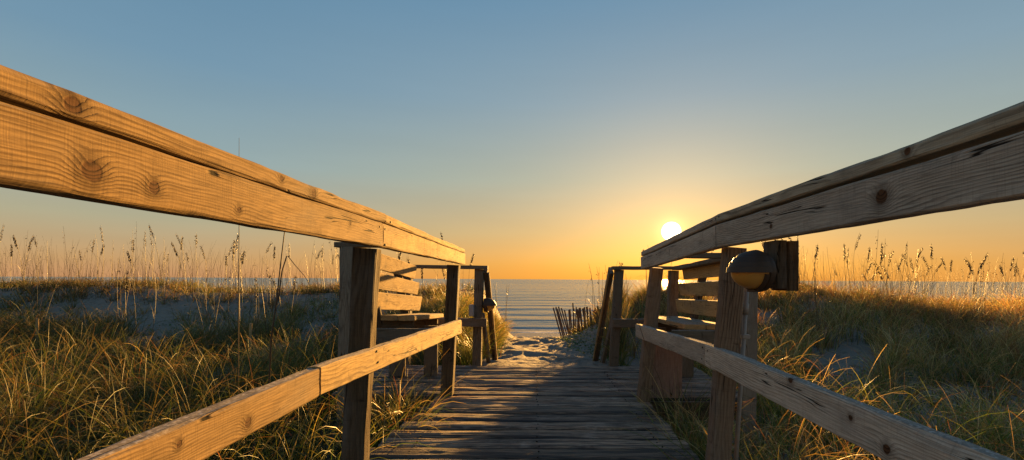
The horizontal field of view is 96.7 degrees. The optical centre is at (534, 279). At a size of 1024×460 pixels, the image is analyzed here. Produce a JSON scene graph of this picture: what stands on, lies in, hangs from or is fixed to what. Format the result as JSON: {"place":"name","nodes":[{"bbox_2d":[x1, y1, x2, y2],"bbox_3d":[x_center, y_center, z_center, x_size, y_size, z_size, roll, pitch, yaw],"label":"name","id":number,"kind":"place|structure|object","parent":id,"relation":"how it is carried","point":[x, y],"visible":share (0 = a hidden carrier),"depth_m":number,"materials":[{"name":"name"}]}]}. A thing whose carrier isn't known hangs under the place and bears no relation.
{"place":"outdoors","nodes":[
{"label":"outdoors","id":0,"kind":"place"},
{"bbox_2d":[0,280,501,459],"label":"dune grass","id":1,"kind":"structure","parent":0,"point":[50,395],"depth_m":3.89,"materials":[{"name":"green plant"}]},
{"bbox_2d":[0,274,848,380],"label":"crest grass","id":2,"kind":"structure","parent":0,"point":[429,295],"depth_m":9.34,"materials":[{"name":"brown plant"}]},
{"bbox_2d":[0,284,1023,459],"bbox_3d":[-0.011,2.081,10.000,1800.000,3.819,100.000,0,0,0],"label":"sand ground","id":3,"kind":"structure","parent":0,"point":[533,349],"depth_m":7.28,"materials":[{"name":"beige sand"}]},
{"bbox_2d":[2,244,13,279],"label":"sea oat","id":4,"kind":"object","parent":3,"relation":"on","point":[11,254],"visible":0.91,"depth_m":10.60,"materials":[{"name":"beige plant"}]},
{"bbox_2d":[13,235,23,279],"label":"sea oat","id":5,"kind":"object","parent":3,"relation":"on","point":[14,240],"visible":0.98,"depth_m":10.33,"materials":[{"name":"beige plant"}]},
{"bbox_2d":[24,238,33,279],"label":"sea oat","id":6,"kind":"object","parent":3,"relation":"on","point":[31,239],"visible":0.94,"depth_m":11.08,"materials":[{"name":"beige plant"}]},
{"bbox_2d":[35,318,38,343],"bbox_3d":[-6.787,0.858,6.201,0.045,0.645,0.023,0,0,0],"label":"wooden stake","id":7,"kind":"object","parent":3,"relation":"on","point":[37,324],"visible":0.38,"depth_m":6.19,"materials":[{"name":"brown wood"}]},
{"bbox_2d":[29,276,58,318],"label":"sea oat","id":8,"kind":"object","parent":3,"relation":"on","point":[37,292],"visible":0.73,"depth_m":7.95,"materials":[{"name":"beige plant"}]},
{"bbox_2d":[73,239,94,282],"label":"sea oat","id":9,"kind":"object","parent":3,"relation":"on","point":[92,248],"visible":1,"depth_m":10.21,"materials":[{"name":"beige plant"}]},
{"bbox_2d":[97,228,103,285],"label":"sea oat","id":10,"kind":"object","parent":3,"relation":"on","point":[103,251],"visible":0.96,"depth_m":10.78,"materials":[{"name":"beige plant"}]},
{"bbox_2d":[110,267,120,325],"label":"sea oat","id":11,"kind":"object","parent":3,"relation":"on","point":[117,297],"visible":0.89,"depth_m":7.18,"materials":[{"name":"beige plant"}]},
{"bbox_2d":[112,249,123,284],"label":"sea oat","id":12,"kind":"object","parent":3,"relation":"on","point":[112,268],"visible":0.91,"depth_m":11.17,"materials":[{"name":"beige plant"}]},
{"bbox_2d":[117,268,121,328],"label":"sea oat","id":13,"kind":"object","parent":3,"relation":"on","point":[120,297],"visible":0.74,"depth_m":7.47,"materials":[{"name":"beige plant"}]},
{"bbox_2d":[119,276,133,342],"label":"sea oat","id":14,"kind":"object","parent":3,"relation":"on","point":[126,303],"visible":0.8,"depth_m":6.77,"materials":[{"name":"beige plant"}]},
{"bbox_2d":[125,269,134,342],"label":"sea oat","id":15,"kind":"object","parent":3,"relation":"on","point":[126,289],"visible":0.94,"depth_m":6.62,"materials":[{"name":"beige plant"}]},
{"bbox_2d":[127,251,135,294],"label":"sea oat","id":16,"kind":"object","parent":3,"relation":"on","point":[129,260],"visible":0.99,"depth_m":9.67,"materials":[{"name":"beige plant"}]},
{"bbox_2d":[128,241,138,289],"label":"sea oat","id":17,"kind":"object","parent":3,"relation":"on","point":[132,266],"visible":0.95,"depth_m":9.98,"materials":[{"name":"beige plant"}]},
{"bbox_2d":[131,281,146,340],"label":"sea oat","id":18,"kind":"object","parent":3,"relation":"on","point":[135,316],"visible":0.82,"depth_m":6.47,"materials":[{"name":"beige plant"}]},
{"bbox_2d":[129,274,155,338],"bbox_3d":[-5.501,0.505,6.330,0.332,1.205,0.114,7,-11,-42],"label":"sea oat","id":19,"kind":"object","parent":3,"relation":"on","point":[151,307],"visible":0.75,"depth_m":6.44,"materials":[{"name":"beige plant"}]},
{"bbox_2d":[148,226,161,284],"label":"sea oat","id":20,"kind":"object","parent":3,"relation":"on","point":[156,249],"visible":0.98,"depth_m":11.20,"materials":[{"name":"beige plant"}]},
{"bbox_2d":[171,242,193,290],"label":"sea oat","id":21,"kind":"object","parent":3,"relation":"on","point":[175,251],"visible":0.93,"depth_m":10.19,"materials":[{"name":"beige plant"}]},
{"bbox_2d":[192,235,198,295],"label":"sea oat","id":22,"kind":"object","parent":3,"relation":"on","point":[196,263],"visible":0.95,"depth_m":9.93,"materials":[{"name":"beige plant"}]},
{"bbox_2d":[196,270,207,321],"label":"sea oat","id":23,"kind":"object","parent":3,"relation":"on","point":[205,289],"visible":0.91,"depth_m":7.61,"materials":[{"name":"beige plant"}]},
{"bbox_2d":[200,276,218,326],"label":"sea oat","id":24,"kind":"object","parent":3,"relation":"on","point":[213,292],"visible":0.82,"depth_m":7.58,"materials":[{"name":"beige plant"}]},
{"bbox_2d":[192,276,233,343],"bbox_3d":[-4.453,0.518,6.404,0.090,1.195,0.642,0,0,25],"label":"sea oat","id":25,"kind":"object","parent":3,"relation":"on","point":[216,314],"visible":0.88,"depth_m":6.39,"materials":[{"name":"beige plant"}]},
{"bbox_2d":[230,240,235,292],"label":"sea oat","id":26,"kind":"object","parent":3,"relation":"on","point":[233,261],"visible":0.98,"depth_m":10.62,"materials":[{"name":"beige plant"}]},
{"bbox_2d":[238,257,238,392],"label":"sea oat","id":27,"kind":"object","parent":3,"relation":"on","point":[238,324],"visible":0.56,"depth_m":3.30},
{"bbox_2d":[241,251,253,298],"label":"sea oat","id":28,"kind":"object","parent":3,"relation":"on","point":[241,268],"visible":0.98,"depth_m":9.70,"materials":[{"name":"beige plant"}]},
{"bbox_2d":[248,323,251,359],"bbox_3d":[-3.755,0.906,6.001,0.046,0.648,0.022,0,0,0],"label":"wooden stake","id":29,"kind":"object","parent":3,"relation":"on","point":[250,331],"visible":0.42,"depth_m":5.99,"materials":[{"name":"brown wood"}]},
{"bbox_2d":[254,276,258,340],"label":"sea oat","id":30,"kind":"object","parent":3,"relation":"on","point":[258,303],"visible":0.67,"depth_m":6.73,"materials":[{"name":"beige plant"}]},
{"bbox_2d":[254,277,265,343],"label":"sea oat","id":31,"kind":"object","parent":3,"relation":"on","point":[256,309],"visible":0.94,"depth_m":6.60,"materials":[{"name":"beige plant"}]},
{"bbox_2d":[260,289,271,344],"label":"sea oat","id":32,"kind":"object","parent":3,"relation":"on","point":[265,319],"visible":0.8,"depth_m":6.54,"materials":[{"name":"beige plant"}]},
{"bbox_2d":[266,232,284,430],"bbox_3d":[-1.766,0.389,3.100,0.134,1.552,0.012,0,0,0],"label":"sea oat","id":33,"kind":"object","parent":3,"relation":"on","point":[274,316],"visible":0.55,"depth_m":3.10,"materials":[{"name":"brown plant"}]},
{"bbox_2d":[277,256,307,301],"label":"sea oat","id":34,"kind":"object","parent":33,"relation":"attached to","point":[281,276],"visible":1,"depth_m":3.12,"materials":[{"name":"brown plant"}]},
{"bbox_2d":[267,272,283,325],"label":"sea oat","id":35,"kind":"object","parent":3,"relation":"on","point":[279,297],"visible":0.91,"depth_m":7.55,"materials":[{"name":"beige plant"}]},
{"bbox_2d":[288,276,296,329],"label":"sea oat","id":36,"kind":"object","parent":3,"relation":"on","point":[293,297],"visible":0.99,"depth_m":7.20,"materials":[{"name":"beige plant"}]},
{"bbox_2d":[420,269,422,294],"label":"sea oat","id":37,"kind":"object","parent":3,"relation":"on","point":[422,280],"visible":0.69,"depth_m":8.61,"materials":[{"name":"brown plant"}]},
{"bbox_2d":[483,269,497,362],"bbox_3d":[-0.484,0.465,4.955,0.096,1.190,0.752,0,0,5],"label":"stair handrail","id":38,"kind":"object","parent":3,"relation":"on","point":[487,282],"visible":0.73,"depth_m":4.84,"materials":[{"name":"brown wood"}]},
{"bbox_2d":[0,290,1022,437],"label":"creeping vine","id":39,"kind":"object","parent":3,"relation":"on","point":[575,342],"visible":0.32,"depth_m":6.78,"materials":[{"name":"green plant"}]},
{"bbox_2d":[0,235,1023,305],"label":"sea oat stalks","id":40,"kind":"object","parent":3,"relation":"on","point":[813,280],"visible":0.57,"depth_m":10.41,"materials":[{"name":"beige plant"}]},
{"bbox_2d":[331,365,737,459],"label":"boardwalk","id":41,"kind":"structure","parent":3,"relation":"on","point":[538,413],"depth_m":2.92,"materials":[{"name":"brown wood"}]},
{"bbox_2d":[0,65,464,459],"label":"walkway railing","id":42,"kind":"object","parent":41,"relation":"on","point":[55,140],"visible":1,"depth_m":0.76,"materials":[{"name":"brown wood"}]},
{"bbox_2d":[376,254,443,375],"bbox_3d":[-1.083,0.322,3.811,0.429,1.084,1.192,0,0,0],"label":"bench","id":43,"kind":"object","parent":41,"relation":"on","point":[402,302],"visible":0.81,"depth_m":3.90,"materials":[{"name":"brown wood"}]},
{"bbox_2d":[334,242,488,454],"bbox_3d":[-0.919,0.483,3.825,0.886,1.466,1.640,0,0,0],"label":"landing railing","id":44,"kind":"object","parent":41,"relation":"attached to","point":[477,322],"visible":0.41,"depth_m":3.07,"materials":[{"name":"brown wood"}]},
{"bbox_2d":[469,304,473,315],"bbox_3d":[-0.630,0.310,4.520,0.050,0.115,0.050,0,0,0],"label":"junction box","id":45,"kind":"object","parent":44,"relation":"attached to","point":[471,309],"visible":1,"depth_m":4.50,"materials":[{"name":"grey plastic"}]},
{"bbox_2d":[483,298,496,311],"bbox_3d":[-0.473,0.260,4.600,0.172,0.146,0.155,0,0,0],"label":"bulkhead lamp","id":46,"kind":"object","parent":44,"relation":"attached to","point":[489,304],"visible":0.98,"depth_m":4.55,"materials":[{"name":"brown metal"}]},
{"bbox_2d":[608,253,757,456],"bbox_3d":[1.106,0.524,3.826,0.742,1.404,1.639,0,0,0],"label":"landing railing","id":47,"kind":"object","parent":41,"relation":"attached to","point":[618,323],"visible":0.53,"depth_m":3.57,"materials":[{"name":"brown wood"}]},
{"bbox_2d":[651,263,719,397],"bbox_3d":[1.204,0.359,3.845,0.726,1.034,1.215,0,0,0],"label":"bench","id":48,"kind":"object","parent":41,"relation":"on","point":[667,363],"visible":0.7,"depth_m":3.63,"materials":[{"name":"brown wood"}]},
{"bbox_2d":[635,101,1023,459],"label":"walkway railing","id":49,"kind":"object","parent":41,"relation":"on","point":[977,162],"visible":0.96,"depth_m":1.10,"materials":[{"name":"brown wood"}]},
{"bbox_2d":[633,307,665,402],"bbox_3d":[0.738,0.496,2.937,0.212,0.626,0.084,0,0,14],"label":"grass blade","id":50,"kind":"object","parent":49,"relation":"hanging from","point":[650,358],"depth_m":2.92,"materials":[{"name":"green plant"}]},
{"bbox_2d":[734,288,749,459],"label":"conduit pipe","id":51,"kind":"object","parent":49,"relation":"attached to","point":[744,336],"visible":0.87,"depth_m":1.85,"materials":[{"name":"plastic"}]},
{"bbox_2d":[726,250,776,291],"bbox_3d":[0.668,-0.026,1.406,0.155,0.131,0.139,0,0,-14],"label":"bulkhead lamp","id":52,"kind":"object","parent":49,"relation":"attached to","point":[753,271],"visible":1,"depth_m":1.36,"materials":[{"name":"brown metal"}]},
{"bbox_2d":[218,321,860,459],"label":"edge grass","id":53,"kind":"structure","parent":3,"relation":"on","point":[701,451],"depth_m":2.77,"materials":[{"name":"green plant"}]},
{"bbox_2d":[553,303,600,336],"bbox_3d":[0.968,1.110,10.277,0.363,1.299,5.233,0,0,-6],"label":"picket fence","id":54,"kind":"object","parent":3,"relation":"on","point":[578,314],"visible":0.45,"depth_m":11.16,"materials":[{"name":"brown wood"}]},
{"bbox_2d":[592,267,613,362],"bbox_3d":[0.729,0.471,4.955,0.099,1.192,0.756,0,0,-9],"label":"stair handrail","id":55,"kind":"object","parent":3,"relation":"on","point":[606,296],"visible":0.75,"depth_m":4.83,"materials":[{"name":"brown wood"}]},
{"bbox_2d":[589,277,637,357],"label":"tall weeds","id":56,"kind":"object","parent":3,"relation":"on","point":[623,316],"visible":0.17,"depth_m":5.99,"materials":[{"name":"green plant"}]},
{"bbox_2d":[796,277,817,350],"bbox_3d":[3.655,0.454,6.144,0.416,1.110,0.230,0,0,-23],"label":"sea oat","id":57,"kind":"object","parent":3,"relation":"on","point":[816,315],"visible":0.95,"depth_m":6.11,"materials":[{"name":"brown plant"}]},
{"bbox_2d":[799,245,818,292],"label":"sea oat","id":58,"kind":"object","parent":3,"relation":"on","point":[816,253],"visible":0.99,"depth_m":8.24,"materials":[{"name":"beige plant"}]},
{"bbox_2d":[809,282,822,338],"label":"sea oat","id":59,"kind":"object","parent":3,"relation":"on","point":[817,314],"visible":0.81,"depth_m":6.21,"materials":[{"name":"brown plant"}]},
{"bbox_2d":[843,245,846,289],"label":"sea oat","id":60,"kind":"object","parent":3,"relation":"on","point":[844,257],"visible":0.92,"depth_m":10.46,"materials":[{"name":"beige plant"}]},
{"bbox_2d":[840,233,860,285],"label":"sea oat","id":61,"kind":"object","parent":3,"relation":"on","point":[854,250],"visible":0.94,"depth_m":10.31,"materials":[{"name":"beige plant"}]},
{"bbox_2d":[858,247,870,290],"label":"sea oat","id":62,"kind":"object","parent":3,"relation":"on","point":[867,259],"visible":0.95,"depth_m":11.65,"materials":[{"name":"beige plant"}]},
{"bbox_2d":[876,244,883,288],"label":"sea oat","id":63,"kind":"object","parent":3,"relation":"on","point":[881,254],"visible":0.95,"depth_m":10.01,"materials":[{"name":"beige plant"}]},
{"bbox_2d":[872,260,892,328],"bbox_3d":[5.016,0.278,6.462,0.516,1.096,0.089,0,0,-5],"label":"sea oat","id":64,"kind":"object","parent":3,"relation":"on","point":[885,285],"visible":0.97,"depth_m":6.44,"materials":[{"name":"brown plant"}]},
{"bbox_2d":[882,265,906,300],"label":"sea oat","id":65,"kind":"object","parent":3,"relation":"on","point":[888,278],"visible":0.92,"depth_m":7.58,"materials":[{"name":"brown plant"}]},
{"bbox_2d":[899,241,907,299],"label":"sea oat","id":66,"kind":"object","parent":3,"relation":"on","point":[905,254],"visible":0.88,"depth_m":9.35,"materials":[{"name":"beige plant"}]},
{"bbox_2d":[908,248,922,295],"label":"sea oat","id":67,"kind":"object","parent":3,"relation":"on","point":[914,265],"visible":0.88,"depth_m":10.39,"materials":[{"name":"beige plant"}]},
{"bbox_2d":[923,265,932,297],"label":"sea oat","id":68,"kind":"object","parent":3,"relation":"on","point":[928,270],"visible":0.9,"depth_m":10.74,"materials":[{"name":"beige plant"}]},
{"bbox_2d":[928,243,932,298],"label":"sea oat","id":69,"kind":"object","parent":3,"relation":"on","point":[931,248],"visible":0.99,"depth_m":11.15,"materials":[{"name":"beige plant"}]},
{"bbox_2d":[921,257,945,294],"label":"sea oat","id":70,"kind":"object","parent":3,"relation":"on","point":[927,266],"visible":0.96,"depth_m":9.95,"materials":[{"name":"beige plant"}]},
{"bbox_2d":[958,255,989,301],"bbox_3d":[8.993,0.065,9.362,0.516,1.241,0.123,0,0,45],"label":"sea oat","id":71,"kind":"object","parent":3,"relation":"on","point":[982,264],"visible":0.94,"depth_m":9.26,"materials":[{"name":"brown plant"}]},
{"bbox_2d":[964,258,985,326],"bbox_3d":[6.979,0.227,7.098,0.471,1.153,0.189,0,0,13],"label":"sea oat","id":72,"kind":"object","parent":3,"relation":"on","point":[975,278],"visible":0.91,"depth_m":7.16,"materials":[{"name":"brown plant"}]},
{"bbox_2d":[966,283,986,322],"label":"sea oat","id":73,"kind":"object","parent":3,"relation":"on","point":[976,301],"visible":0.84,"depth_m":7.07,"materials":[{"name":"beige plant"}]},
{"bbox_2d":[973,276,986,325],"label":"sea oat","id":74,"kind":"object","parent":3,"relation":"on","point":[980,301],"visible":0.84,"depth_m":6.46,"materials":[{"name":"beige plant"}]},
{"bbox_2d":[972,272,996,342],"bbox_3d":[6.263,0.415,6.420,0.227,1.069,0.390,0,0,-32],"label":"sea oat","id":75,"kind":"object","parent":3,"relation":"on","point":[983,302],"visible":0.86,"depth_m":6.34,"materials":[{"name":"beige plant"}]},
{"bbox_2d":[979,274,999,314],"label":"sea oat","id":76,"kind":"object","parent":3,"relation":"on","point":[984,294],"visible":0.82,"depth_m":7.06,"materials":[{"name":"beige plant"}]},
{"bbox_2d":[991,263,1008,300],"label":"sea oat","id":77,"kind":"object","parent":3,"relation":"on","point":[1005,284],"visible":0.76,"depth_m":10.06,"materials":[{"name":"beige plant"}]},
{"bbox_2d":[999,265,1008,300],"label":"sea oat","id":78,"kind":"object","parent":3,"relation":"on","point":[1001,270],"visible":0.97,"depth_m":10.18,"materials":[{"name":"brown plant"}]},
{"bbox_2d":[0,277,1023,332],"bbox_3d":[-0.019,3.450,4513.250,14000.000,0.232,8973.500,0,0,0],"label":"sea","id":79,"kind":"structure","parent":0,"point":[531,304],"depth_m":149.79,"materials":[{"name":"liquid"}]},
{"bbox_2d":[0,0,1023,281],"label":"sky","id":80,"kind":"structure","parent":0,"point":[540,139],"materials":[{"name":"blue"}]},
{"bbox_2d":[591,271,1023,459],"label":"dune grass","id":81,"kind":"structure","parent":0,"point":[954,315],"depth_m":5.10,"materials":[{"name":"green plant"}]}
]}

